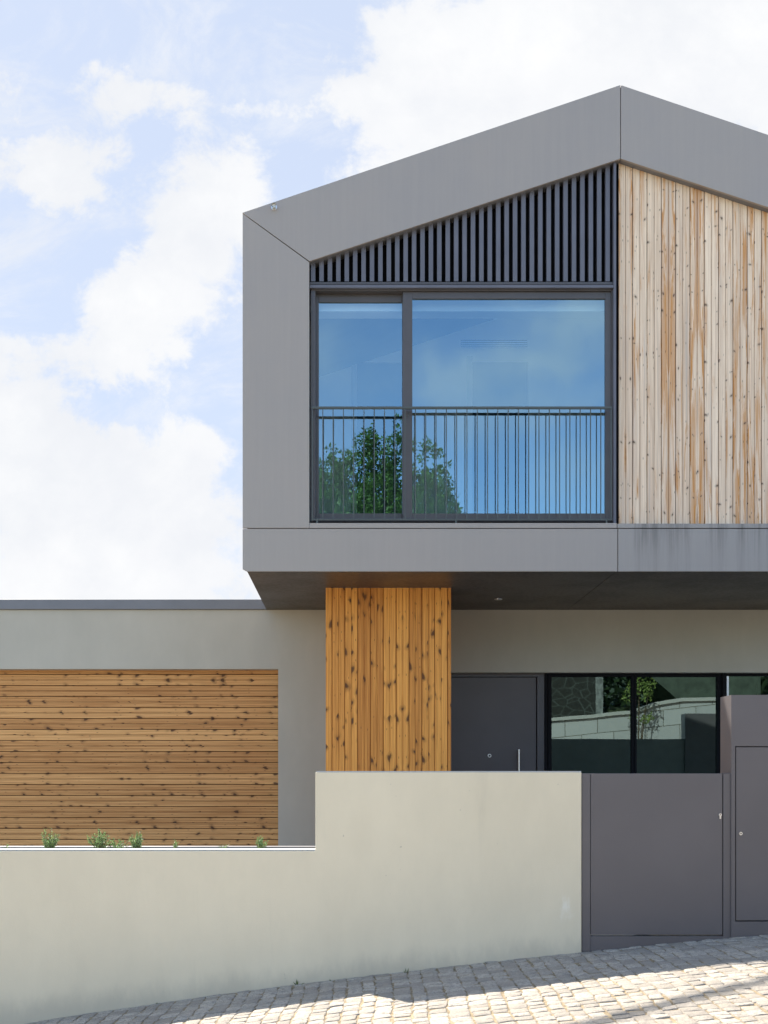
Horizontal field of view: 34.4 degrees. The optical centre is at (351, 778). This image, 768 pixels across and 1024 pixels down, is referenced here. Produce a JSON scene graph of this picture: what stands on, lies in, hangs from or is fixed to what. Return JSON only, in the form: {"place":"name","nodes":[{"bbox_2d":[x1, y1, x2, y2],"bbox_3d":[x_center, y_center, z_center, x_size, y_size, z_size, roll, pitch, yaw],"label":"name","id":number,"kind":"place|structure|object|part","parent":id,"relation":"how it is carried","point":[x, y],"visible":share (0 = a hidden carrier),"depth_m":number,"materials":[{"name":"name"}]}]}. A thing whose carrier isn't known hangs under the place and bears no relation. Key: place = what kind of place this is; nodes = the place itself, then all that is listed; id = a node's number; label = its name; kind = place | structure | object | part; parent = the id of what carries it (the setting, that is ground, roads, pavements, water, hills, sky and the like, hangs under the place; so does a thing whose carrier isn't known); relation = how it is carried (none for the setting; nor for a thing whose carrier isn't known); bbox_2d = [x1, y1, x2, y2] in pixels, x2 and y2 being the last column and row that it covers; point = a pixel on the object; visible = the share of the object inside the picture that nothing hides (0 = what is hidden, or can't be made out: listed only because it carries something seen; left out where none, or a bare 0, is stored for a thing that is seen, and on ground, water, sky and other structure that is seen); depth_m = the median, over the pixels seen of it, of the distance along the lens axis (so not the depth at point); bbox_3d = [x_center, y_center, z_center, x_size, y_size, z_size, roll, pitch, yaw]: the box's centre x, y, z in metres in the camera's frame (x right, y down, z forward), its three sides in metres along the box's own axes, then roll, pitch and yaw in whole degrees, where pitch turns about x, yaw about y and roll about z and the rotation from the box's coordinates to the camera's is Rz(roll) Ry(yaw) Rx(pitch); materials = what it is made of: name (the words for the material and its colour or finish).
{"place":"outdoors","nodes":[
{"label":"outdoors","id":0,"kind":"place"},
{"bbox_2d":[0,0,767,598],"label":"sky","id":1,"kind":"structure","parent":0,"point":[137,137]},
{"bbox_2d":[27,935,767,1023],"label":"road","id":2,"kind":"structure","parent":0,"point":[722,984],"depth_m":6.43,"materials":[{"name":"stone"}]},
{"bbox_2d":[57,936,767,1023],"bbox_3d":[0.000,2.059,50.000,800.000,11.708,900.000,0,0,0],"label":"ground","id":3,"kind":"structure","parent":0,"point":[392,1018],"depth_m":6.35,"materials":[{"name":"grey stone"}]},
{"bbox_2d":[0,771,580,1023],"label":"boundary wall","id":4,"kind":"structure","parent":3,"relation":"on","point":[389,872],"depth_m":7.33,"materials":[{"name":"paint"}]},
{"bbox_2d":[41,829,59,847],"bbox_3d":[-1.851,0.379,7.586,0.128,0.173,0.144,0,0,0],"label":"planter herb","id":5,"kind":"object","parent":4,"relation":"on","point":[50,842],"visible":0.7,"depth_m":7.58,"materials":[{"name":"green plant"}]},
{"bbox_2d":[87,829,112,847],"bbox_3d":[-1.544,0.385,7.595,0.137,0.161,0.159,0,0,-43],"label":"planter herb","id":6,"kind":"object","parent":4,"relation":"on","point":[98,843],"visible":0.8,"depth_m":7.58,"materials":[{"name":"green plant"}]},
{"bbox_2d":[107,838,128,847],"bbox_3d":[-1.430,0.412,7.591,0.139,0.107,0.120,0,0,0],"label":"planter herb","id":7,"kind":"object","parent":4,"relation":"on","point":[116,846],"visible":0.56,"depth_m":7.58,"materials":[{"name":"green plant"}]},
{"bbox_2d":[129,831,142,847],"bbox_3d":[-1.316,0.390,7.591,0.099,0.151,0.125,0,0,0],"label":"planter herb","id":8,"kind":"object","parent":4,"relation":"on","point":[138,841],"visible":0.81,"depth_m":7.58,"materials":[{"name":"green plant"}]},
{"bbox_2d":[255,836,268,847],"bbox_3d":[-0.547,0.404,7.586,0.090,0.122,0.087,0,0,0],"label":"planter herb","id":9,"kind":"object","parent":4,"relation":"on","point":[260,843],"visible":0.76,"depth_m":7.58,"materials":[{"name":"green plant"}]},
{"bbox_2d":[581,773,730,951],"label":"garden gate","id":10,"kind":"structure","parent":4,"relation":"attached to","point":[655,858],"depth_m":7.35,"materials":[{"name":"metal"}]},
{"bbox_2d":[0,85,767,845],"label":"modern house","id":11,"kind":"structure","parent":3,"relation":"on","point":[504,447],"depth_m":13.09,"materials":[{"name":"grey paint"}]},
{"bbox_2d":[0,670,277,845],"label":"garage door","id":12,"kind":"structure","parent":11,"relation":"in","point":[4,679],"depth_m":14.97,"materials":[{"name":"brown wood"}]},
{"bbox_2d":[311,289,612,522],"bbox_3d":[1.098,-3.683,12.255,2.997,2.301,0.150,0,0,0],"label":"sliding window","id":13,"kind":"structure","parent":11,"relation":"in","point":[404,297],"depth_m":12.21,"materials":[{"name":"paint"}]},
{"bbox_2d":[451,677,535,770],"bbox_3d":[1.627,0.088,14.933,1.197,2.624,0.134,0,0,0],"label":"front door","id":14,"kind":"structure","parent":11,"relation":"in","point":[493,719],"depth_m":14.94,"materials":[{"name":"paint"}]},
{"bbox_2d":[467,356,527,512],"bbox_3d":[1.834,-3.891,15.584,0.766,2.844,0.028,0,0,0],"label":"room door","id":15,"kind":"structure","parent":11,"relation":"in","point":[488,383],"depth_m":15.59,"materials":[{"name":"blue glass"}]},
{"bbox_2d":[544,673,767,772],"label":"entrance window","id":16,"kind":"structure","parent":11,"relation":"in","point":[721,679],"depth_m":14.91,"materials":[{"name":"black metal"}]},
{"bbox_2d":[720,695,767,937],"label":"meter cabinet","id":17,"kind":"object","parent":3,"relation":"on","point":[744,740],"visible":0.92,"depth_m":7.33,"materials":[{"name":"metal"}]},
{"bbox_3d":[2.708,0.325,7.346,0.865,1.026,0.048,0,0,0],"label":"door","id":18,"kind":"part","parent":17,"relation":"part of","materials":[{"name":"paint"}]}
]}

